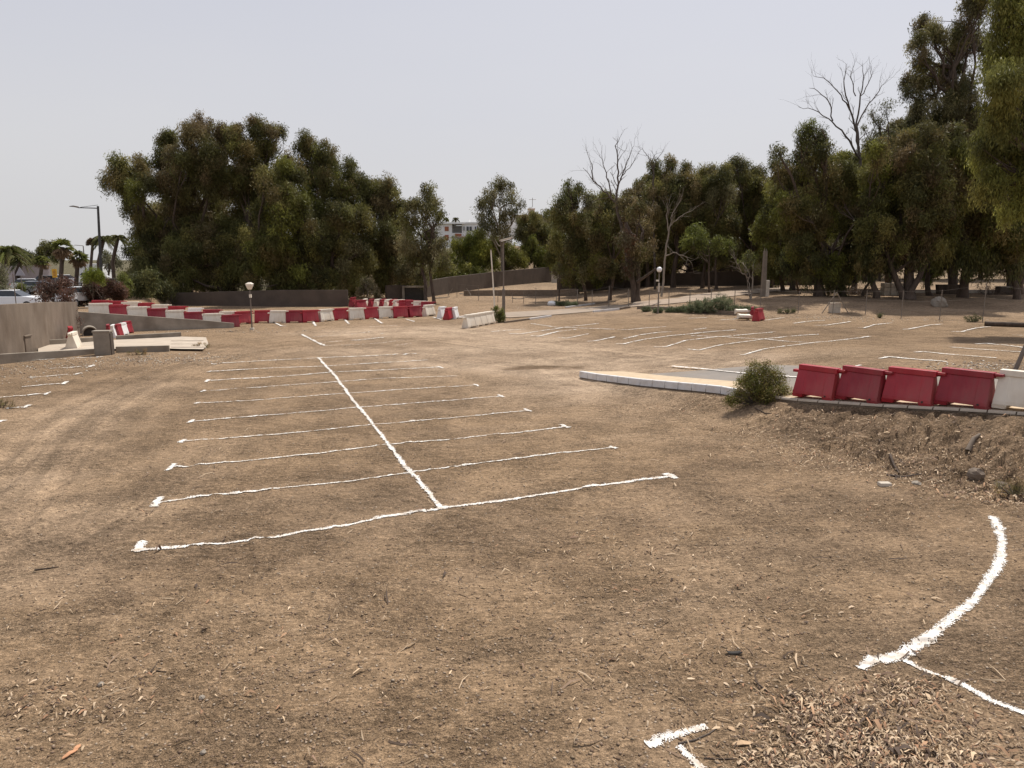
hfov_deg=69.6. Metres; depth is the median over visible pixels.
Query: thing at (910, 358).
parking line
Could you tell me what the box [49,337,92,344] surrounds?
concrete wall
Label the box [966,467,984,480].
stone
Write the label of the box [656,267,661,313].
lamp post
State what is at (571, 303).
weed clump
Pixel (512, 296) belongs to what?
wire fence
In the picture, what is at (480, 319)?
road barrier
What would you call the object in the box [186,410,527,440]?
parking line
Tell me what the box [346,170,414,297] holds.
eucalyptus tree
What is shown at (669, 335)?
parking line
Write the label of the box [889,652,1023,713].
parking line
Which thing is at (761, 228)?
eucalyptus tree
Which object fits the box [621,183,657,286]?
eucalyptus tree
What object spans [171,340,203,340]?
slab rib
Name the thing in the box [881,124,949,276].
eucalyptus tree
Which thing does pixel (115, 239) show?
palm tree
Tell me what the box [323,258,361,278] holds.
eucalyptus tree
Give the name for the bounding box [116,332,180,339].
concrete wall
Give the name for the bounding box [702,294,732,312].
weed clump
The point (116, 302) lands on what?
road barrier
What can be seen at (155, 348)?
concrete wall
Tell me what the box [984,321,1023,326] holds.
log
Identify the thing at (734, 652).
bark curl
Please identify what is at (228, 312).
road barrier
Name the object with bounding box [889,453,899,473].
stick
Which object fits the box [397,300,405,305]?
road barrier
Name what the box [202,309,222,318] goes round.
road barrier
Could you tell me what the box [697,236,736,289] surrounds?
young tree
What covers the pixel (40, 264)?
palm tree
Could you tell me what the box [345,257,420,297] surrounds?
eucalyptus tree
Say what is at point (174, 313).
road barrier
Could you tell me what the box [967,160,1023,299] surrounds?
eucalyptus tree
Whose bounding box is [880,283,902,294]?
concrete block
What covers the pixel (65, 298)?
creeper
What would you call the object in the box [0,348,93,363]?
concrete wall
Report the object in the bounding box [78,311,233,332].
retaining wall
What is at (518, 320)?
kerb
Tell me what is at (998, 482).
stone
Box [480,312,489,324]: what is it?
road barrier
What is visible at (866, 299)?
wire fence
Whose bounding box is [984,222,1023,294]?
eucalyptus tree
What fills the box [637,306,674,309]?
earth bank
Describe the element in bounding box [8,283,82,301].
street
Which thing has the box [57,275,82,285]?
parked car
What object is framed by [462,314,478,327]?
road barrier
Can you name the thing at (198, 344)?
dry weeds
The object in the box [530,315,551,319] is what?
kerb
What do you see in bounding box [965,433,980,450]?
stick
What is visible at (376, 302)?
road barrier
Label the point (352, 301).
road barrier
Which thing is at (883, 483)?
brick piece
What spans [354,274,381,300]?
bush
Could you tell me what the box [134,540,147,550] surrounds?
parking line
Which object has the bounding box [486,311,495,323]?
road barrier
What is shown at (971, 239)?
eucalyptus tree
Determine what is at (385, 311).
road barrier
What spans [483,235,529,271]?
shrub
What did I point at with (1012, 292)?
brushwood
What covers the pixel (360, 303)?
road barrier
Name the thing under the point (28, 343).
block pillar
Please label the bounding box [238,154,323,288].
eucalyptus tree
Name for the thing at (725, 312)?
earth bank
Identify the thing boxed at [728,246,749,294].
bare sapling
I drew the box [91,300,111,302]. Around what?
road barrier
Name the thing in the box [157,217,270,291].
eucalyptus tree
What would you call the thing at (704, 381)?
pavement
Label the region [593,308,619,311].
kerb
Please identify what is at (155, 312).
road barrier
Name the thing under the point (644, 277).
leaning log
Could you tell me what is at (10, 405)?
dry weeds
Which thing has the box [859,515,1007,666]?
parking line
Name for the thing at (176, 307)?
road barrier
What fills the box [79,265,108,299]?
shrub
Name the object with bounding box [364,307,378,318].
road barrier
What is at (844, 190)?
eucalyptus tree
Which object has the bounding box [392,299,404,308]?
road barrier
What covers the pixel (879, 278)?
thin tree
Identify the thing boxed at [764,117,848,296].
eucalyptus tree
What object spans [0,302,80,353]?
boundary wall
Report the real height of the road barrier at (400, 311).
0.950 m
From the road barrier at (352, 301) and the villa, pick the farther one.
the villa
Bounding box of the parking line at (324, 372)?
[207,367,429,380]
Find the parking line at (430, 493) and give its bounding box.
[317,357,443,508]
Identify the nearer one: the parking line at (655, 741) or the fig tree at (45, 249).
the parking line at (655, 741)
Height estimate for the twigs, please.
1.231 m
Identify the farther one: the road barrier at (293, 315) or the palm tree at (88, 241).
the palm tree at (88, 241)
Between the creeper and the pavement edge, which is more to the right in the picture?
the pavement edge
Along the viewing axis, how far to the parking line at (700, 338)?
43.04 m
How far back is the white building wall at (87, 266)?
146.29 m
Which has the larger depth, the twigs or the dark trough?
the dark trough
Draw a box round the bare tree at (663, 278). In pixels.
[660,188,702,296]
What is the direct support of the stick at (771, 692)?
on the ground
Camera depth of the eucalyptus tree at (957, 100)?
74.74 m
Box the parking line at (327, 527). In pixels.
[131,476,668,551]
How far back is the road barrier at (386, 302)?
71.15 m
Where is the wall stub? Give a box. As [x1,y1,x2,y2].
[385,285,405,299]
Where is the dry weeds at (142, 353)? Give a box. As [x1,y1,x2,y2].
[126,348,146,354]
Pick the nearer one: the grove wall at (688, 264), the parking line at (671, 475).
the parking line at (671, 475)
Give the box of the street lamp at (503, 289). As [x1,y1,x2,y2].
[499,237,511,313]
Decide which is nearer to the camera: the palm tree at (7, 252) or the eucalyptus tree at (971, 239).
the eucalyptus tree at (971, 239)
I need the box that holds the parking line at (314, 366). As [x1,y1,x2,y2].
[221,360,418,370]
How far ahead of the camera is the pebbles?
9.49 m
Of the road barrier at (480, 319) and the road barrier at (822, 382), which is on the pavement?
the road barrier at (822, 382)
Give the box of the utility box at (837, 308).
[828,303,841,312]
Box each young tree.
[678,222,738,292]
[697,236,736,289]
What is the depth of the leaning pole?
61.63 m
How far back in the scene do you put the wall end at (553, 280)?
122.67 m
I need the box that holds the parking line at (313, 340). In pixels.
[302,334,324,345]
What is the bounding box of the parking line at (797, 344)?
[740,336,868,354]
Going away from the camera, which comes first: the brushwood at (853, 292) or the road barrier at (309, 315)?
the road barrier at (309, 315)
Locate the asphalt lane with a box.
[459,305,630,317]
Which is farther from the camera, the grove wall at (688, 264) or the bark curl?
the grove wall at (688, 264)
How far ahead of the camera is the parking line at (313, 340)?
43.41 m
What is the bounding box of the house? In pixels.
[507,198,535,238]
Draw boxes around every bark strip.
[62,748,77,759]
[732,740,751,744]
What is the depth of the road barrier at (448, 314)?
58.98 m
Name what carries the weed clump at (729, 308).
on the ground
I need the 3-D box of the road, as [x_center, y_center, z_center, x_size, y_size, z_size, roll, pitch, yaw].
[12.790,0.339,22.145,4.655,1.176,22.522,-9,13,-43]
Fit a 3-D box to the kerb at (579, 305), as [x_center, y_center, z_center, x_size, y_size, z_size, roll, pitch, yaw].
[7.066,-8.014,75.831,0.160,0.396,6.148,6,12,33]
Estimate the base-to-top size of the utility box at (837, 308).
0.890 m
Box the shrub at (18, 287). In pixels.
[11,281,36,292]
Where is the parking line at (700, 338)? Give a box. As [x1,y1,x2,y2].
[661,332,767,346]
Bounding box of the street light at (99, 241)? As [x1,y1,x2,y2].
[69,205,102,276]
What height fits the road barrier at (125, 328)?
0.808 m
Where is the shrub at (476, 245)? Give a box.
[440,228,496,275]
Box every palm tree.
[0,245,34,283]
[5,254,34,279]
[33,255,50,280]
[50,238,75,280]
[68,250,89,285]
[85,237,95,269]
[91,235,117,267]
[107,235,126,277]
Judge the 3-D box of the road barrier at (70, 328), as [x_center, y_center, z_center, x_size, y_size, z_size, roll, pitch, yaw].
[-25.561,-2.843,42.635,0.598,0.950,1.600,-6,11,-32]
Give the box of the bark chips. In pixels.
[0,338,1023,767]
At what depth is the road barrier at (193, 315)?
51.62 m
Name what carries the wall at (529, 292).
on the ground
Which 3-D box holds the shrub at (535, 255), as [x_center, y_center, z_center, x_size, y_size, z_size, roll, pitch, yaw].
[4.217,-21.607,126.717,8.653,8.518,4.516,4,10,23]
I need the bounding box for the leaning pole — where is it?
[490,249,495,313]
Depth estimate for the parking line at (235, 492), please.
16.14 m
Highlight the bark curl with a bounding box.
[726,649,742,653]
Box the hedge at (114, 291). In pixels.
[78,275,129,305]
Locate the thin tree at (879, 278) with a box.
[863,101,893,280]
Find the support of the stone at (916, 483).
on the ground
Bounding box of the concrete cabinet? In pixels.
[91,330,114,354]
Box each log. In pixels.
[636,268,656,282]
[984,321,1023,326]
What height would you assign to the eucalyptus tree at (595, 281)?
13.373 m
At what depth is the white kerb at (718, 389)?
26.30 m
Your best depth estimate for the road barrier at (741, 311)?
59.05 m
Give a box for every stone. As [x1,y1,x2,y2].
[912,481,920,485]
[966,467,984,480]
[994,481,1006,488]
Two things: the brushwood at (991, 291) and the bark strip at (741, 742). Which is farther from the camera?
the brushwood at (991, 291)
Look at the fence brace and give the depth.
62.34 m
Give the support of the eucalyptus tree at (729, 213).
on the ground
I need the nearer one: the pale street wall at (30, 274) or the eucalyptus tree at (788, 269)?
the eucalyptus tree at (788, 269)
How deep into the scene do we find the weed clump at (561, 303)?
76.05 m
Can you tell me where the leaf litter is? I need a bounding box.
[1,393,1023,767]
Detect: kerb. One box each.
[504,318,529,322]
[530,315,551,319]
[565,303,594,307]
[579,371,736,395]
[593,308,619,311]
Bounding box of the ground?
[0,246,1023,767]
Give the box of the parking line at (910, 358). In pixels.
[881,356,946,361]
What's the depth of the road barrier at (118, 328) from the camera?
46.02 m
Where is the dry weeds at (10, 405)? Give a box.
[0,397,16,408]
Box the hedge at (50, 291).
[30,274,77,302]
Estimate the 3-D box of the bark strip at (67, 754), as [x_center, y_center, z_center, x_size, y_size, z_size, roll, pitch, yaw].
[-4.323,3.612,7.200,0.040,0.028,0.160,5,11,27]
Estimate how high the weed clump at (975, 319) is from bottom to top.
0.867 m
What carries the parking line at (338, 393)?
on the ground
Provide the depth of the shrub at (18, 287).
79.61 m
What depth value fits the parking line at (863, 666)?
8.86 m
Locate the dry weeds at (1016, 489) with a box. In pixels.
[992,475,1023,496]
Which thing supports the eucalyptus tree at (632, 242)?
on the ground
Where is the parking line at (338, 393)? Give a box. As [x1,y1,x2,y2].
[201,384,477,402]
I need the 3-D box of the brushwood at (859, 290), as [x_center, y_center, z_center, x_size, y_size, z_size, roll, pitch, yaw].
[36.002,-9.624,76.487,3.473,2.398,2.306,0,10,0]
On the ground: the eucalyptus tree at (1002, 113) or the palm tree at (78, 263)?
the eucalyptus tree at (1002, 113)
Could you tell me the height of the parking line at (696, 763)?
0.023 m
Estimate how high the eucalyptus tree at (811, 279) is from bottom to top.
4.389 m
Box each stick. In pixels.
[34,566,58,570]
[678,729,715,744]
[704,757,753,760]
[755,681,793,697]
[886,473,921,476]
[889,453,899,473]
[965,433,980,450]
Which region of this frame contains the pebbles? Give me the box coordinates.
[0,319,1023,767]
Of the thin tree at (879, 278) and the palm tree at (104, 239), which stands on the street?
the palm tree at (104, 239)
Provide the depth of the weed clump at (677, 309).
63.58 m
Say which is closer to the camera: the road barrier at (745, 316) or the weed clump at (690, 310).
the road barrier at (745, 316)
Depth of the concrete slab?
41.43 m
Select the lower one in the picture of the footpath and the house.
the footpath
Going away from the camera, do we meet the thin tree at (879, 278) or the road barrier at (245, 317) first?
the road barrier at (245, 317)
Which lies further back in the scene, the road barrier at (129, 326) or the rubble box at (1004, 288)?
the rubble box at (1004, 288)
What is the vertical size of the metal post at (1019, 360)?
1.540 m
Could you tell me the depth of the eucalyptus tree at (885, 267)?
69.36 m
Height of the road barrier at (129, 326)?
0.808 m
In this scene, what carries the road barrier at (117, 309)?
on the ramp
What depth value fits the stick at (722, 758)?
7.17 m
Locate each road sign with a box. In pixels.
[15,267,24,290]
[52,269,56,282]
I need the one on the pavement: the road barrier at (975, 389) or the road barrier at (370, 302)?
the road barrier at (975, 389)
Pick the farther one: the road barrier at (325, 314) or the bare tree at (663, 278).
the bare tree at (663, 278)
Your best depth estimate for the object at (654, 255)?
87.48 m
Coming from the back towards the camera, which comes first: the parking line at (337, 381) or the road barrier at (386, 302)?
the road barrier at (386, 302)
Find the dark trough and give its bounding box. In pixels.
[935,284,958,293]
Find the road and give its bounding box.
[654,365,997,390]
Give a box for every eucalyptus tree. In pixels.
[95,149,176,278]
[125,254,191,303]
[147,108,235,291]
[147,140,298,266]
[149,196,171,225]
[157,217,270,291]
[209,112,289,239]
[235,267,336,295]
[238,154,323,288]
[289,127,364,269]
[296,197,381,299]
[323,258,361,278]
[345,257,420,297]
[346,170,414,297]
[391,179,455,303]
[469,174,526,270]
[512,207,565,265]
[514,210,551,267]
[542,190,616,293]
[546,177,612,300]
[585,188,631,300]
[605,180,662,287]
[611,192,660,302]
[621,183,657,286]
[632,171,690,240]
[638,153,707,287]
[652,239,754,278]
[685,160,744,287]
[692,171,769,270]
[727,152,768,286]
[741,174,768,285]
[744,173,772,287]
[748,181,795,291]
[761,174,827,289]
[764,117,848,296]
[773,242,807,293]
[799,266,852,296]
[817,146,884,288]
[822,157,878,296]
[846,134,912,297]
[849,239,912,296]
[852,108,909,282]
[860,99,901,282]
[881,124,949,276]
[884,118,966,299]
[896,0,992,283]
[915,256,941,295]
[929,116,983,281]
[936,116,1005,297]
[957,0,1023,232]
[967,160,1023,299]
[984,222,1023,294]
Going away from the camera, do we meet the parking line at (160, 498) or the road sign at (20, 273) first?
the parking line at (160, 498)
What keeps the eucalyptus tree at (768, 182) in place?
on the ground
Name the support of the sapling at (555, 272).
on the ground
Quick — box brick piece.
[877,481,891,486]
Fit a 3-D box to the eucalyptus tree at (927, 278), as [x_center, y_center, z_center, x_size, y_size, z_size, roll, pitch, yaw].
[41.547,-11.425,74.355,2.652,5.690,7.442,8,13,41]
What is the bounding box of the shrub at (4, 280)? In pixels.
[0,263,12,289]
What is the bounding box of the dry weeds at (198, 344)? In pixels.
[192,342,210,347]
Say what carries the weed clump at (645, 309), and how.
on the ground
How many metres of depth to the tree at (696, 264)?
98.60 m
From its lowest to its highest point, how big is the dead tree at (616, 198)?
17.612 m
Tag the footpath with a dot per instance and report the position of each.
(698, 296)
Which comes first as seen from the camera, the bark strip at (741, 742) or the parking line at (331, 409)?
the bark strip at (741, 742)
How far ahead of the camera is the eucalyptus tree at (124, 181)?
80.76 m
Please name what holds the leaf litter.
on the ground
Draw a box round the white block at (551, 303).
[548,301,555,305]
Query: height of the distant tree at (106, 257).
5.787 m
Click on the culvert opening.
(412, 293)
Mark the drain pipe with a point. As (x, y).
(87, 330)
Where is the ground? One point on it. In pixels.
(534, 364)
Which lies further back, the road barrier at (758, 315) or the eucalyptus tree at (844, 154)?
the eucalyptus tree at (844, 154)
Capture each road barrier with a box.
[65,326,72,338]
[65,331,82,348]
[85,303,111,313]
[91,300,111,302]
[106,301,126,304]
[108,304,129,314]
[110,324,116,337]
[114,323,123,335]
[121,302,141,313]
[121,322,128,334]
[122,321,133,332]
[127,306,149,315]
[138,303,154,307]
[147,308,168,316]
[151,304,170,309]
[165,310,186,318]
[168,306,187,312]
[184,311,204,319]
[187,308,203,311]
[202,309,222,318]
[202,313,223,321]
[219,311,234,316]
[220,314,241,326]
[232,311,252,323]
[252,310,269,322]
[268,310,288,322]
[286,310,302,322]
[300,310,320,322]
[318,309,333,321]
[332,308,348,320]
[346,308,365,319]
[348,297,355,306]
[354,300,366,307]
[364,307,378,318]
[367,298,374,306]
[373,299,379,306]
[378,299,385,306]
[378,306,392,318]
[383,299,390,306]
[388,299,397,305]
[391,306,408,317]
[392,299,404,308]
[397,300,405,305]
[404,300,420,309]
[407,305,421,317]
[411,301,428,307]
[419,302,435,311]
[422,304,435,315]
[437,306,445,318]
[443,307,453,319]
[451,307,458,318]
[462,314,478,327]
[473,313,484,325]
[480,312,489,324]
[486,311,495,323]
[734,309,750,313]
[737,314,752,319]
[750,306,753,315]
[752,308,764,320]
[792,364,845,400]
[835,365,893,403]
[881,366,946,406]
[934,367,1004,410]
[991,369,1023,408]
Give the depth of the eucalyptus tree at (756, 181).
88.11 m
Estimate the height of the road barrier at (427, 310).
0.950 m
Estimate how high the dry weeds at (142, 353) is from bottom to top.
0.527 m
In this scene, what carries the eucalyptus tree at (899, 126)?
on the ground
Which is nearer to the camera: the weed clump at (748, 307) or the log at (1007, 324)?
the log at (1007, 324)
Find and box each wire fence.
[461,284,577,303]
[577,286,628,306]
[649,283,1022,320]
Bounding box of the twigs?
[0,399,1023,767]
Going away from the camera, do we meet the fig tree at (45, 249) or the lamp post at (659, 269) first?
the lamp post at (659, 269)
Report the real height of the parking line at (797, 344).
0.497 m
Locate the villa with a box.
[431,220,511,247]
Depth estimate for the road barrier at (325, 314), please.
57.45 m
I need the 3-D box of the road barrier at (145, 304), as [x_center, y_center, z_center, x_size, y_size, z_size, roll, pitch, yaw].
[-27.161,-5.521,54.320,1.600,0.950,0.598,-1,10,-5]
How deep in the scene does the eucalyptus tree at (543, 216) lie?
139.02 m
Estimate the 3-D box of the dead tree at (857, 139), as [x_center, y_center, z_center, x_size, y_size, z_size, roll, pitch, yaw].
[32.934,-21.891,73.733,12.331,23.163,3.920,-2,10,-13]
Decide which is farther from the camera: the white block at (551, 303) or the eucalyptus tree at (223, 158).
the eucalyptus tree at (223, 158)
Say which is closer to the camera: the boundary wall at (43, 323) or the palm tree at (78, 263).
the boundary wall at (43, 323)
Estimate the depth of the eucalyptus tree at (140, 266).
78.01 m
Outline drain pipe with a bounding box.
[82,325,96,335]
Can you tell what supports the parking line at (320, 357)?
on the ground
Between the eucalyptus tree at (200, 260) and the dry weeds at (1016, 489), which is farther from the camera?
the eucalyptus tree at (200, 260)
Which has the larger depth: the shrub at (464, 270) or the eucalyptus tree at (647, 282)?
the shrub at (464, 270)
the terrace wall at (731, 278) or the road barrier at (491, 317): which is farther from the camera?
the terrace wall at (731, 278)
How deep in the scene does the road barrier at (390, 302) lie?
71.16 m
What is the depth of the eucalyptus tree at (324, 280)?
78.11 m
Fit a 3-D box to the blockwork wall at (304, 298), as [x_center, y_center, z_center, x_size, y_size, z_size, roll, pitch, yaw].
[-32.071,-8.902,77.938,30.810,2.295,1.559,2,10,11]
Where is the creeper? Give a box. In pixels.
[57,287,83,327]
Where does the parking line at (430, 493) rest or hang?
on the ground
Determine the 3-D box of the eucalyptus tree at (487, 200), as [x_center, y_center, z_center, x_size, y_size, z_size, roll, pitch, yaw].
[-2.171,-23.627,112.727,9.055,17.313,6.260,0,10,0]
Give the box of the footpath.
[631,287,789,306]
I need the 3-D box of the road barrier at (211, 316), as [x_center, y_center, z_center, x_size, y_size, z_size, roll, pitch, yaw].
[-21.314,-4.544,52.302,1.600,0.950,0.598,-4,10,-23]
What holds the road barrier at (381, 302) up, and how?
on the ground
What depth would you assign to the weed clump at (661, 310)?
63.84 m
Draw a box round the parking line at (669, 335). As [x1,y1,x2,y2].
[620,330,726,343]
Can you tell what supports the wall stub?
on the ground
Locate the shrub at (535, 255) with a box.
[517,234,551,270]
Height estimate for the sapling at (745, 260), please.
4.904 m
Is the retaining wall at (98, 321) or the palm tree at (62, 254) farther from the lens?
the palm tree at (62, 254)
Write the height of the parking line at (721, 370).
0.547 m
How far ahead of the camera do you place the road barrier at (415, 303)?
68.85 m
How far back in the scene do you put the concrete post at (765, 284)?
73.07 m
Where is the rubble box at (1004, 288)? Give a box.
[994,286,1011,293]
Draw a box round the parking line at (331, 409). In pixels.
[197,396,497,420]
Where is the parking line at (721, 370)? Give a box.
[674,366,795,376]
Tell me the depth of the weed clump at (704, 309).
62.48 m
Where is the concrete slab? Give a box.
[38,337,207,351]
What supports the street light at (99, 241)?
on the ground
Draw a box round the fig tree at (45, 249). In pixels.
[33,239,65,265]
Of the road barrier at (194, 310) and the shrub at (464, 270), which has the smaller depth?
the road barrier at (194, 310)
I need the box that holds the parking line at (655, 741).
[644,723,707,747]
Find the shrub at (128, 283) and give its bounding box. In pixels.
[114,268,134,298]
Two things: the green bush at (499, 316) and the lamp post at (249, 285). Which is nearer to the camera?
the lamp post at (249, 285)
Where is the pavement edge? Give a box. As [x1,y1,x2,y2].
[735,389,1023,414]
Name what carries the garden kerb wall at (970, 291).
on the ground
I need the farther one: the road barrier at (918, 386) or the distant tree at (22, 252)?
the distant tree at (22, 252)
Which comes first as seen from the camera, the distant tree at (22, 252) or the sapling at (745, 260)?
the sapling at (745, 260)
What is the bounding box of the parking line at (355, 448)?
[171,426,563,466]
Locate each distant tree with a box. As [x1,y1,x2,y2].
[0,244,36,265]
[96,249,124,275]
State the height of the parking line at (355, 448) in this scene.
0.070 m
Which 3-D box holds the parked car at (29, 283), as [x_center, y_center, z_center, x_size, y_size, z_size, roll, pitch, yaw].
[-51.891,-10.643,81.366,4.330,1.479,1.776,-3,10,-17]
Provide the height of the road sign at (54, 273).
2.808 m
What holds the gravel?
on the ground
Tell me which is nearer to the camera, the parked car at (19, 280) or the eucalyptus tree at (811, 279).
the eucalyptus tree at (811, 279)
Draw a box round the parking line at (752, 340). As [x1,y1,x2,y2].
[692,334,815,349]
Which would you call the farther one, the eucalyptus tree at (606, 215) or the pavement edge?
the eucalyptus tree at (606, 215)
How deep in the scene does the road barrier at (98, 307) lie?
49.01 m
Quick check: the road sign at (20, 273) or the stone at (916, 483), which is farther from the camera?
the road sign at (20, 273)
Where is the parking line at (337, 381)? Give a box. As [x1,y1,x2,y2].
[223,376,437,389]
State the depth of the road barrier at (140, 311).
50.07 m
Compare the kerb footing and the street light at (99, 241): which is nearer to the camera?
the kerb footing
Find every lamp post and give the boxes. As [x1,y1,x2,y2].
[246,282,254,329]
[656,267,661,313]
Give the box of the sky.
[0,0,995,259]
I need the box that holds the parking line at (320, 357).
[211,353,415,363]
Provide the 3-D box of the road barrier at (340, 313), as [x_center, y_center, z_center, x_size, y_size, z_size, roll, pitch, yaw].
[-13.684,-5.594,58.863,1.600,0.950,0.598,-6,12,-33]
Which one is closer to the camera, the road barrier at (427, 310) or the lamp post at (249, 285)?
the lamp post at (249, 285)
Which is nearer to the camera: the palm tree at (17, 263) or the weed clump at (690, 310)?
the weed clump at (690, 310)
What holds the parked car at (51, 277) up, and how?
on the street
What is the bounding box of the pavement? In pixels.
[586,371,1023,411]
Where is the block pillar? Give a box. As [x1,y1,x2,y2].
[23,334,32,351]
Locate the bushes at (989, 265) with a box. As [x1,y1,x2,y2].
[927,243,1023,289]
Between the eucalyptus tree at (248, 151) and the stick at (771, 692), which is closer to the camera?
the stick at (771, 692)
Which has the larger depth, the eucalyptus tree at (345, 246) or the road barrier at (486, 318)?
the eucalyptus tree at (345, 246)
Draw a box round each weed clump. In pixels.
[556,299,568,305]
[565,301,578,305]
[640,304,650,311]
[651,306,664,312]
[665,306,674,312]
[673,304,686,312]
[680,298,705,312]
[688,296,719,313]
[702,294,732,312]
[712,294,735,314]
[726,304,745,310]
[740,304,757,313]
[776,306,796,313]
[964,314,982,321]
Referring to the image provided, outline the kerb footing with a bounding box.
[580,377,1023,415]
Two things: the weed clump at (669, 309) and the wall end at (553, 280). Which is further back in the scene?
the wall end at (553, 280)
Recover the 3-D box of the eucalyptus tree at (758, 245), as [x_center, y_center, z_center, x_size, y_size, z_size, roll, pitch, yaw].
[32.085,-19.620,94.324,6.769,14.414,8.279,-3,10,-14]
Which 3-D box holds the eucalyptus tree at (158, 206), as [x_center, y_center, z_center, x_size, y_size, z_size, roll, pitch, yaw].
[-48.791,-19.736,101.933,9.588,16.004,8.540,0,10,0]
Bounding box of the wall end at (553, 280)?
[551,272,558,282]
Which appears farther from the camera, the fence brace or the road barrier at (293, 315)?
the fence brace
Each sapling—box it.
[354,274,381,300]
[551,261,566,300]
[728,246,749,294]
[736,249,761,298]
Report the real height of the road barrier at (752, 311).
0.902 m
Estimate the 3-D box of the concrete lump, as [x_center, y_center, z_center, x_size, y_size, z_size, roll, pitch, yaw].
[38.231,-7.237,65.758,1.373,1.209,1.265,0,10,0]
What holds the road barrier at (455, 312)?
on the ground
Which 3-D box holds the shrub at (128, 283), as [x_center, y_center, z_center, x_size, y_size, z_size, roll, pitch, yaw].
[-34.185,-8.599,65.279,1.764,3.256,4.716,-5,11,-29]
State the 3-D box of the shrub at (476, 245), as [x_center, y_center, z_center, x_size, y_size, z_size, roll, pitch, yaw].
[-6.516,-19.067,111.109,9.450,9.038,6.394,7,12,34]
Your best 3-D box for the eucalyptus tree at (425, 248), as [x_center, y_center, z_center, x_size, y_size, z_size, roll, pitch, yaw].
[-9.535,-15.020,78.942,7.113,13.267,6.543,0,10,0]
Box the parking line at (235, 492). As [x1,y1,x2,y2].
[155,447,610,502]
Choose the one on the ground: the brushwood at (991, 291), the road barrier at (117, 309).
the brushwood at (991, 291)
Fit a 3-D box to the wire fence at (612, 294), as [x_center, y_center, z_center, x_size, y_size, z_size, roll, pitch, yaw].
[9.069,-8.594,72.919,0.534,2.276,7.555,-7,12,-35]
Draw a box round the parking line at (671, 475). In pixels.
[663,473,676,478]
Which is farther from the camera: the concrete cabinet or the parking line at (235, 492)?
the concrete cabinet
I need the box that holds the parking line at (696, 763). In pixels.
[676,744,704,767]
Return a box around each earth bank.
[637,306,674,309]
[693,309,736,314]
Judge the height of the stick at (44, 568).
0.030 m
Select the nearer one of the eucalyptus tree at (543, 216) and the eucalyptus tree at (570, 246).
the eucalyptus tree at (570, 246)
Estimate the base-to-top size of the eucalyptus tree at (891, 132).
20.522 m
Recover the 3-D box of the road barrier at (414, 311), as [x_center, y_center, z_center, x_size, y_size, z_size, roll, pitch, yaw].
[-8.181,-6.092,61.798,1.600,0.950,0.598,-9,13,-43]
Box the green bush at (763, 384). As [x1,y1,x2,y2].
[721,358,792,410]
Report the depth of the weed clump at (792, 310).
62.38 m
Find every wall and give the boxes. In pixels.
[0,265,50,284]
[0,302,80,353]
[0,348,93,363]
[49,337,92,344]
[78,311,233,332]
[79,264,111,277]
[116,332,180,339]
[116,345,169,352]
[166,290,347,306]
[422,267,550,296]
[464,289,576,295]
[557,271,852,291]
[687,258,760,272]
[915,290,994,292]
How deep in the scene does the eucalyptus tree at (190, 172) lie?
81.80 m
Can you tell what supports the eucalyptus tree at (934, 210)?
on the ground
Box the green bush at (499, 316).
[491,304,505,322]
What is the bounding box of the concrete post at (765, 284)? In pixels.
[760,248,769,295]
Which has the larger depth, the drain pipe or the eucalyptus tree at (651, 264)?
the eucalyptus tree at (651, 264)
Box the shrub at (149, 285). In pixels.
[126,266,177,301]
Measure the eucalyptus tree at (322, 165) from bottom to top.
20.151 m
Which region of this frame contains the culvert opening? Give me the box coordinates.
[402,286,423,300]
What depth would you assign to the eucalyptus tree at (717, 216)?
85.71 m
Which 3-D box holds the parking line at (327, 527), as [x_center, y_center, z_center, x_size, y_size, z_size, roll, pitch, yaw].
[-1.320,2.424,14.266,10.832,0.068,0.394,-4,10,-23]
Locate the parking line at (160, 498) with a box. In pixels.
[151,496,164,506]
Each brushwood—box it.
[830,287,860,294]
[847,283,871,294]
[973,282,1004,294]
[996,285,1023,294]
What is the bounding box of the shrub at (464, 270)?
[429,254,481,279]
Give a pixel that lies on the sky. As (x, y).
(458, 95)
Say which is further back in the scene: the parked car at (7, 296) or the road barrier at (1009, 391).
the parked car at (7, 296)
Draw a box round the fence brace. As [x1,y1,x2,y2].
[822,292,848,312]
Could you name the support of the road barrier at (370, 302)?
on the ground
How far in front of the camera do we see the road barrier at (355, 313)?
58.99 m
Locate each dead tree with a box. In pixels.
[575,128,639,272]
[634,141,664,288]
[785,50,904,281]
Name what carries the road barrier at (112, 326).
on the ground
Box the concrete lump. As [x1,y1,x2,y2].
[931,296,947,306]
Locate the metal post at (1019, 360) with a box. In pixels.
[1013,345,1023,369]
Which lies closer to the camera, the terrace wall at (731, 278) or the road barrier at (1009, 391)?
the road barrier at (1009, 391)
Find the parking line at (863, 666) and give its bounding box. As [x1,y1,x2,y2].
[855,654,891,669]
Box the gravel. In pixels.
[0,296,1023,386]
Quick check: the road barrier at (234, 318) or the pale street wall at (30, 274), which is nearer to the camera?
the road barrier at (234, 318)
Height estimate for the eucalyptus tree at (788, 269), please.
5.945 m
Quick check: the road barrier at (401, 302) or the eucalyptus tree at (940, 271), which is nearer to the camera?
the road barrier at (401, 302)
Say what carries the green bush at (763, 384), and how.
on the ground
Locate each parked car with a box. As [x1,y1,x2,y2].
[0,290,46,303]
[10,278,37,289]
[21,281,53,293]
[35,276,57,282]
[55,286,101,305]
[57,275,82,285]

